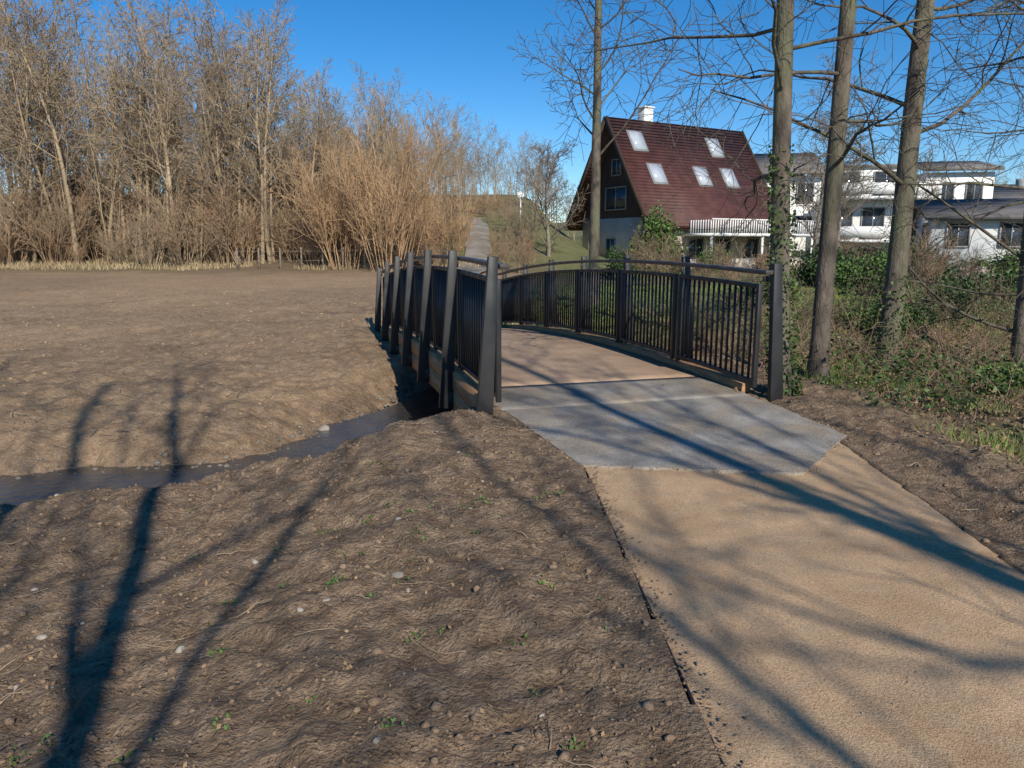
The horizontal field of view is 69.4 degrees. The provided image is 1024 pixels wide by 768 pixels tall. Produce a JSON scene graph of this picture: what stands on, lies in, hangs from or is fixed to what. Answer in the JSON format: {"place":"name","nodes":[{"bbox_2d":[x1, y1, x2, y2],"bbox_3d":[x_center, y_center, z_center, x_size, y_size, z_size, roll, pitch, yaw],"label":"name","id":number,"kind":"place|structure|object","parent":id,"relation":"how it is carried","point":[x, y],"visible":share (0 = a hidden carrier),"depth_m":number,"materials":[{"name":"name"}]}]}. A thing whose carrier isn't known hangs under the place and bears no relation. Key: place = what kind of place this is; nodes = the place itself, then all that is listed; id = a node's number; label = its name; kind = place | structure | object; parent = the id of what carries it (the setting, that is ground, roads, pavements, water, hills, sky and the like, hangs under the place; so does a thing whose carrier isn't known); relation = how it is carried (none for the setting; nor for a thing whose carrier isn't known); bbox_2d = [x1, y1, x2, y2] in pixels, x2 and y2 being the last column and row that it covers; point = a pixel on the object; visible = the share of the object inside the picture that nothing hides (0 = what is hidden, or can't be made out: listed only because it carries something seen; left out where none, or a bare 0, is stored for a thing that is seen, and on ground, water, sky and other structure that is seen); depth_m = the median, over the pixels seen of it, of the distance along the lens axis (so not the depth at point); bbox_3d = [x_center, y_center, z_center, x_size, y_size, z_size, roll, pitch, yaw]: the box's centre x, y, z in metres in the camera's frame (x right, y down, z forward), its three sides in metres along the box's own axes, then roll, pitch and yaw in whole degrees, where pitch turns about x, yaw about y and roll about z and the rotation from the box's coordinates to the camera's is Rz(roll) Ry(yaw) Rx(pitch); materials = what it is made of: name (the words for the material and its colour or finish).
{"place":"outdoors","nodes":[
{"label":"outdoors","id":0,"kind":"place"},
{"bbox_2d":[0,387,453,505],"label":"stream","id":1,"kind":"structure","parent":0,"point":[44,486],"depth_m":8.02,"materials":[{"name":"liquid"}]},
{"bbox_2d":[0,385,417,478],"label":"stream pebbles","id":2,"kind":"object","parent":1,"relation":"on","point":[166,454],"visible":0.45,"depth_m":8.52,"materials":[{"name":"grey stone"}]},
{"bbox_2d":[457,218,491,273],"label":"gravel path","id":3,"kind":"structure","parent":0,"point":[477,247],"depth_m":48.29,"materials":[{"name":"beige gravel"}]},
{"bbox_2d":[0,194,1023,767],"bbox_3d":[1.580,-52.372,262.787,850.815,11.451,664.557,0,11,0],"label":"ground","id":4,"kind":"structure","parent":0,"point":[308,352],"depth_m":4.36,"materials":[{"name":"soil"}]},
{"bbox_2d":[2,271,382,453],"bbox_3d":[-16.003,-2.389,22.950,28.144,1.162,30.193,0,11,0],"label":"straw debris","id":5,"kind":"object","parent":4,"relation":"on","point":[176,354],"visible":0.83,"depth_m":12.74,"materials":[{"name":"beige plant"}]},
{"bbox_2d":[0,289,394,457],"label":"field clods","id":6,"kind":"object","parent":4,"relation":"on","point":[43,355],"visible":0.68,"depth_m":15.46,"materials":[{"name":"soil"}]},
{"bbox_2d":[0,0,430,264],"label":"woodland","id":7,"kind":"object","parent":4,"relation":"on","point":[45,89],"visible":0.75,"depth_m":42.77,"materials":[{"name":"brown plant"}]},
{"bbox_2d":[0,257,480,270],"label":"dry grass verge","id":8,"kind":"structure","parent":4,"relation":"on","point":[125,265],"depth_m":40.47,"materials":[{"name":"beige plant"}]},
{"bbox_2d":[0,122,550,273],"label":"hedgerow","id":9,"kind":"object","parent":4,"relation":"on","point":[20,224],"visible":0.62,"depth_m":42.10,"materials":[{"name":"brown plant"}]},
{"bbox_2d":[2,454,615,767],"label":"weeds","id":10,"kind":"object","parent":4,"relation":"on","point":[117,759],"visible":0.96,"depth_m":3.13,"materials":[{"name":"green plant"}]},
{"bbox_2d":[257,123,384,269],"bbox_3d":[-9.660,-9.974,39.542,6.715,7.757,6.263,0,11,0],"label":"willow shrub","id":11,"kind":"object","parent":4,"relation":"on","point":[319,228],"visible":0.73,"depth_m":38.56,"materials":[{"name":"brown plant"}]},
{"bbox_2d":[318,425,329,430],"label":"riprap rocks","id":12,"kind":"object","parent":4,"relation":"on","point":[324,427],"visible":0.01,"depth_m":9.67,"materials":[{"name":"stone"}]},
{"bbox_2d":[13,416,652,767],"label":"loose stones","id":13,"kind":"object","parent":4,"relation":"on","point":[397,574],"visible":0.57,"depth_m":3.55,"materials":[{"name":"stone"}]},
{"bbox_2d":[236,247,447,269],"bbox_3d":[-9.000,-6.630,39.557,11.143,1.394,0.098,-1,11,-5],"label":"field fence","id":14,"kind":"object","parent":4,"relation":"on","point":[322,260],"visible":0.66,"depth_m":39.39,"materials":[{"name":"brown wood"}]},
{"bbox_2d":[0,403,692,767],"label":"soil clods","id":15,"kind":"object","parent":4,"relation":"on","point":[372,701],"visible":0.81,"depth_m":3.24,"materials":[{"name":"brown soil"}]},
{"bbox_2d":[314,89,473,271],"bbox_3d":[-5.807,-9.891,36.201,5.807,9.019,7.657,-9,14,-39],"label":"willow shrub","id":16,"kind":"object","parent":4,"relation":"on","point":[394,197],"visible":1,"depth_m":36.61,"materials":[{"name":"brown plant"}]},
{"bbox_2d":[342,307,517,327],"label":"grass tufts","id":17,"kind":"object","parent":4,"relation":"on","point":[390,326],"visible":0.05,"depth_m":17.91,"materials":[{"name":"green plant"}]},
{"bbox_2d":[398,179,481,265],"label":"willow shrub","id":18,"kind":"object","parent":4,"relation":"on","point":[446,235],"visible":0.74,"depth_m":41.13,"materials":[{"name":"brown plant"}]},
{"bbox_2d":[0,410,1023,767],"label":"pebbles","id":19,"kind":"object","parent":4,"relation":"on","point":[51,754],"depth_m":3.60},
{"bbox_2d":[518,191,523,214],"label":"trail sign","id":20,"kind":"object","parent":4,"relation":"on","point":[519,193],"visible":0.61,"depth_m":60.13,"materials":[{"name":"white metal"}]},
{"bbox_2d":[503,140,590,256],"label":"garden tree","id":21,"kind":"object","parent":4,"relation":"on","point":[545,210],"visible":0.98,"depth_m":46.66,"materials":[{"name":"brown plant"}]},
{"bbox_2d":[374,250,782,414],"bbox_3d":[-0.195,-0.637,12.507,3.349,3.256,11.200,-3,11,-15],"label":"footbridge","id":22,"kind":"object","parent":4,"relation":"on","point":[454,345],"visible":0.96,"depth_m":9.26,"materials":[{"name":"metal"}]},
{"bbox_2d":[599,245,640,280],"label":"garden shrub","id":23,"kind":"object","parent":4,"relation":"on","point":[617,255],"visible":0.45,"depth_m":35.34,"materials":[{"name":"green plant"}]},
{"bbox_2d":[507,0,735,304],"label":"garden tree","id":24,"kind":"object","parent":4,"relation":"on","point":[594,232],"visible":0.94,"depth_m":20.90,"materials":[{"name":"brown plant"}]},
{"bbox_2d":[276,92,1023,242],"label":"distant trees","id":25,"kind":"object","parent":4,"relation":"on","point":[455,161],"visible":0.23,"depth_m":77.69,"materials":[{"name":"brown plant"}]},
{"bbox_2d":[587,473,725,766],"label":"path edging","id":26,"kind":"object","parent":4,"relation":"on","point":[691,700],"visible":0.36,"depth_m":3.02,"materials":[{"name":"metal"}]},
{"bbox_2d":[628,199,690,276],"bbox_3d":[7.659,-7.010,39.312,3.474,5.505,3.569,9,14,41],"label":"conifer shrub","id":27,"kind":"object","parent":4,"relation":"on","point":[653,223],"visible":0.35,"depth_m":38.68,"materials":[{"name":"green plant"}]},
{"bbox_2d":[504,395,846,474],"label":"approach slab","id":28,"kind":"structure","parent":4,"relation":"on","point":[744,434],"depth_m":6.23,"materials":[{"name":"concrete"}]},
{"bbox_2d":[588,409,857,473],"bbox_3d":[1.968,0.494,5.901,2.937,0.017,1.283,-9,14,-40],"label":"slab grit","id":29,"kind":"object","parent":28,"relation":"on","point":[759,466],"visible":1,"depth_m":5.47,"materials":[{"name":"gravel"}]},
{"bbox_2d":[582,217,769,259],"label":"walls","id":30,"kind":"structure","parent":4,"relation":"on","point":[620,230],"depth_m":58.00,"materials":[{"name":"white paint"}]},
{"bbox_2d":[582,142,640,219],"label":"gables","id":31,"kind":"object","parent":30,"relation":"on","point":[607,179],"visible":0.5,"depth_m":57.83,"materials":[{"name":"brown wood"}]},
{"bbox_2d":[564,115,770,229],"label":"bargeboards","id":32,"kind":"object","parent":31,"relation":"attached to","point":[605,120],"visible":0.61,"depth_m":55.55,"materials":[{"name":"wood"}]},
{"bbox_2d":[565,117,770,230],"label":"roof","id":33,"kind":"structure","parent":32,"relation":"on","point":[707,203],"depth_m":57.77,"materials":[{"name":"brown tile"}]},
{"bbox_2d":[638,106,654,121],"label":"chimney","id":34,"kind":"object","parent":33,"relation":"on","point":[647,117],"visible":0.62,"depth_m":57.97,"materials":[{"name":"white paint"}]},
{"bbox_2d":[626,130,739,188],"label":"skylight frames","id":35,"kind":"structure","parent":33,"relation":"attached to","point":[652,178],"depth_m":57.69,"materials":[{"name":"grey metal"}]},
{"bbox_2d":[628,131,738,186],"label":"skylights","id":36,"kind":"object","parent":35,"relation":"on","point":[638,142],"visible":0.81,"depth_m":57.85,"materials":[{"name":"white glass"}]},
{"bbox_2d":[606,160,757,257],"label":"windows","id":37,"kind":"structure","parent":30,"relation":"attached to","point":[620,198],"depth_m":57.76,"materials":[{"name":"black glass"}]},
{"bbox_2d":[588,158,758,258],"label":"window frames","id":38,"kind":"structure","parent":37,"relation":"attached to","point":[625,208],"depth_m":57.66,"materials":[{"name":"brown metal"}]},
{"bbox_2d":[681,218,815,256],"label":"balcony","id":39,"kind":"structure","parent":30,"relation":"attached to","point":[803,233],"depth_m":55.07,"materials":[{"name":"white wood"}]},
{"bbox_2d":[688,241,736,273],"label":"garden shrub","id":40,"kind":"object","parent":4,"relation":"on","point":[701,256],"visible":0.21,"depth_m":44.13,"materials":[{"name":"green plant"}]},
{"bbox_2d":[710,277,789,313],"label":"garden shrub","id":41,"kind":"object","parent":4,"relation":"on","point":[765,289],"visible":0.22,"depth_m":17.68,"materials":[{"name":"green plant"}]},
{"bbox_2d":[690,258,810,269],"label":"terrace wall","id":42,"kind":"structure","parent":4,"relation":"on","point":[745,260],"depth_m":52.95,"materials":[{"name":"white paint"}]},
{"bbox_2d":[748,252,769,268],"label":"garden shrub","id":43,"kind":"object","parent":4,"relation":"on","point":[757,262],"visible":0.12,"depth_m":43.41,"materials":[{"name":"green plant"}]},
{"bbox_2d":[545,0,1023,395],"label":"alder tree","id":44,"kind":"object","parent":4,"relation":"on","point":[782,31],"visible":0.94,"depth_m":7.60,"materials":[{"name":"brown plant"}]},
{"bbox_2d":[765,143,803,395],"bbox_3d":[2.895,-1.170,7.816,0.551,2.654,0.422,0,11,0],"label":"ivy","id":45,"kind":"object","parent":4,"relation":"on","point":[793,347],"visible":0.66,"depth_m":7.76,"materials":[{"name":"green plant"}]},
{"bbox_2d":[585,443,1023,767],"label":"footpath","id":46,"kind":"structure","parent":4,"relation":"on","point":[903,600],"depth_m":3.24,"materials":[{"name":"beige gravel"}]},
{"bbox_2d":[585,466,758,767],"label":"path grit","id":47,"kind":"object","parent":46,"relation":"on","point":[698,691],"visible":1,"depth_m":3.02,"materials":[{"name":"gravel"}]},
{"bbox_2d":[748,111,883,253],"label":"garden tree","id":48,"kind":"object","parent":4,"relation":"on","point":[816,226],"visible":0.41,"depth_m":43.78,"materials":[{"name":"brown plant"}]},
{"bbox_2d":[619,219,1020,294],"bbox_3d":[17.343,-4.831,30.307,26.427,3.805,17.886,0,11,0],"label":"garden brushwood","id":49,"kind":"object","parent":4,"relation":"on","point":[925,266],"visible":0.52,"depth_m":25.55,"materials":[{"name":"plant"}]},
{"bbox_2d":[626,0,1020,380],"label":"alder tree","id":50,"kind":"object","parent":4,"relation":"on","point":[837,151],"visible":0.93,"depth_m":8.54,"materials":[{"name":"brown plant"}]},
{"bbox_2d":[633,266,1023,422],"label":"bramble thicket","id":51,"kind":"object","parent":4,"relation":"on","point":[860,348],"visible":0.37,"depth_m":10.75,"materials":[{"name":"plant"}]},
{"bbox_2d":[642,0,1023,369],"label":"alder tree","id":52,"kind":"object","parent":4,"relation":"on","point":[899,243],"visible":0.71,"depth_m":9.96,"materials":[{"name":"brown plant"}]},
{"bbox_2d":[790,241,878,288],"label":"laurel bush","id":53,"kind":"object","parent":4,"relation":"on","point":[808,270],"visible":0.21,"depth_m":28.71,"materials":[{"name":"green plant"}]},
{"bbox_2d":[790,50,887,248],"bbox_3d":[12.784,-8.182,29.205,3.444,9.140,3.779,-4,12,-22],"label":"garden tree","id":54,"kind":"object","parent":4,"relation":"on","point":[851,163],"visible":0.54,"depth_m":28.96,"materials":[{"name":"brown plant"}]},
{"bbox_2d":[656,292,1023,418],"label":"ground ivy","id":55,"kind":"object","parent":4,"relation":"on","point":[910,353],"visible":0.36,"depth_m":9.05,"materials":[{"name":"green plant"}]},
{"bbox_2d":[660,309,1023,486],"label":"leaf litter","id":56,"kind":"object","parent":4,"relation":"on","point":[949,416],"visible":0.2,"depth_m":7.87,"materials":[{"name":"brown plant"}]},
{"bbox_2d":[834,246,913,296],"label":"garden shrub","id":57,"kind":"object","parent":4,"relation":"on","point":[877,261],"visible":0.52,"depth_m":23.79,"materials":[{"name":"green plant"}]},
{"bbox_2d":[765,167,994,257],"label":"walls","id":58,"kind":"structure","parent":4,"relation":"on","point":[959,192],"depth_m":61.73,"materials":[{"name":"white paint"}]},
{"bbox_2d":[769,172,981,262],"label":"windows","id":59,"kind":"structure","parent":58,"relation":"attached to","point":[878,212],"depth_m":61.69,"materials":[{"name":"black glass"}]},
{"bbox_2d":[754,153,1004,175],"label":"roof","id":60,"kind":"structure","parent":58,"relation":"on","point":[760,159],"depth_m":63.35,"materials":[{"name":"grey tile"}]},
{"bbox_2d":[818,181,942,242],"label":"balconies","id":61,"kind":"structure","parent":58,"relation":"attached to","point":[864,232],"depth_m":59.99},
{"bbox_2d":[792,171,983,257],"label":"window frames","id":62,"kind":"structure","parent":58,"relation":"attached to","point":[877,207],"depth_m":61.71,"materials":[{"name":"grey metal"}]},
{"bbox_2d":[745,349,1023,462],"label":"bank grass","id":63,"kind":"structure","parent":4,"relation":"on","point":[991,443],"depth_m":8.19,"materials":[{"name":"green plant"}]},
{"bbox_2d":[836,292,940,336],"bbox_3d":[7.733,-1.424,15.236,2.261,0.932,1.738,-4,12,-21],"label":"garden shrub","id":64,"kind":"object","parent":4,"relation":"on","point":[867,313],"visible":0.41,"depth_m":14.99,"materials":[{"name":"green plant"}]},
{"bbox_2d":[755,390,1023,541],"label":"soil clods","id":65,"kind":"object","parent":4,"relation":"on","point":[946,485],"visible":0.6,"depth_m":5.92,"materials":[{"name":"brown soil"}]},
{"bbox_2d":[870,271,911,370],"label":"ivy","id":66,"kind":"object","parent":4,"relation":"on","point":[900,296],"visible":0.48,"depth_m":10.33,"materials":[{"name":"green plant"}]},
{"bbox_2d":[874,143,947,242],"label":"garden tree","id":67,"kind":"object","parent":4,"relation":"on","point":[936,189],"visible":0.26,"depth_m":48.16,"materials":[{"name":"brown plant"}]},
{"bbox_2d":[802,0,1023,365],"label":"alder tree","id":68,"kind":"object","parent":4,"relation":"on","point":[1018,321],"visible":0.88,"depth_m":10.03,"materials":[{"name":"brown plant"}]},
{"bbox_2d":[860,229,966,285],"bbox_3d":[16.504,-4.760,30.599,4.800,3.301,4.081,5,12,26],"label":"laurel bush","id":69,"kind":"object","parent":4,"relation":"on","point":[948,271],"visible":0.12,"depth_m":29.78,"materials":[{"name":"green plant"}]},
{"bbox_2d":[863,265,995,281],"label":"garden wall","id":70,"kind":"structure","parent":4,"relation":"on","point":[983,270],"depth_m":32.65,"materials":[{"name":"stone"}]},
{"bbox_2d":[836,0,1023,346],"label":"alder tree","id":71,"kind":"object","parent":4,"relation":"on","point":[982,217],"visible":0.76,"depth_m":13.04,"materials":[{"name":"brown plant"}]},
{"bbox_2d":[906,272,1001,319],"bbox_3d":[10.286,-1.885,17.185,2.138,1.455,2.481,0,11,0],"label":"garden shrub","id":72,"kind":"object","parent":4,"relation":"on","point":[953,295],"visible":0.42,"depth_m":17.01,"materials":[{"name":"green plant"}]},
{"bbox_2d":[911,266,1018,308],"bbox_3d":[12.999,-2.503,20.425,3.580,1.535,3.414,0,11,0],"label":"garden shrub","id":73,"kind":"object","parent":4,"relation":"on","point":[1009,283],"visible":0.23,"depth_m":20.21,"materials":[{"name":"green plant"}]},
{"bbox_2d":[914,217,1022,264],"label":"walls","id":74,"kind":"structure","parent":4,"relation":"on","point":[995,225],"depth_m":43.62,"materials":[{"name":"white paint"}]},
{"bbox_2d":[911,221,1022,247],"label":"window frames","id":75,"kind":"structure","parent":74,"relation":"attached to","point":[947,226],"depth_m":43.67,"materials":[{"name":"grey metal"}]},
{"bbox_2d":[912,223,1022,245],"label":"windows","id":76,"kind":"structure","parent":74,"relation":"attached to","point":[1008,227],"depth_m":43.15,"materials":[{"name":"black glass"}]},
{"bbox_2d":[913,198,1023,219],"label":"roof","id":77,"kind":"structure","parent":74,"relation":"on","point":[1014,212],"depth_m":44.33,"materials":[{"name":"grey metal"}]},
{"bbox_2d":[962,252,1001,274],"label":"garden shrub","id":78,"kind":"object","parent":4,"relation":"on","point":[976,262],"visible":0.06,"depth_m":33.31,"materials":[{"name":"green plant"}]},
{"bbox_2d":[967,361,1023,397],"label":"garden shrub","id":79,"kind":"object","parent":4,"relation":"on","point":[1006,373],"visible":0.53,"depth_m":9.04,"materials":[{"name":"green plant"}]},
{"bbox_2d":[977,247,1020,285],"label":"garden shrub","id":80,"kind":"object","parent":4,"relation":"on","point":[1007,256],"visible":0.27,"depth_m":25.67,"materials":[{"name":"green plant"}]},
{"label":"walls","id":81,"kind":"object","parent":4,"relation":"on","visible":0},
{"bbox_2d":[992,187,1023,198],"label":"roof","id":82,"kind":"structure","parent":81,"relation":"on","point":[999,192],"depth_m":72.21,"materials":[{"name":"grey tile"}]},
{"bbox_2d":[1016,180,1023,186],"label":"chimney","id":83,"kind":"object","parent":82,"relation":"on","point":[1019,182],"visible":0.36,"depth_m":74.11,"materials":[{"name":"grey metal"}]},
{"bbox_2d":[0,0,1023,222],"label":"sky","id":84,"kind":"structure","parent":0,"point":[457,51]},
{"bbox_2d":[501,284,1012,349],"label":"lawn grass","id":85,"kind":"structure","parent":0,"point":[794,288],"depth_m":19.47,"materials":[{"name":"green plant"}]}
]}

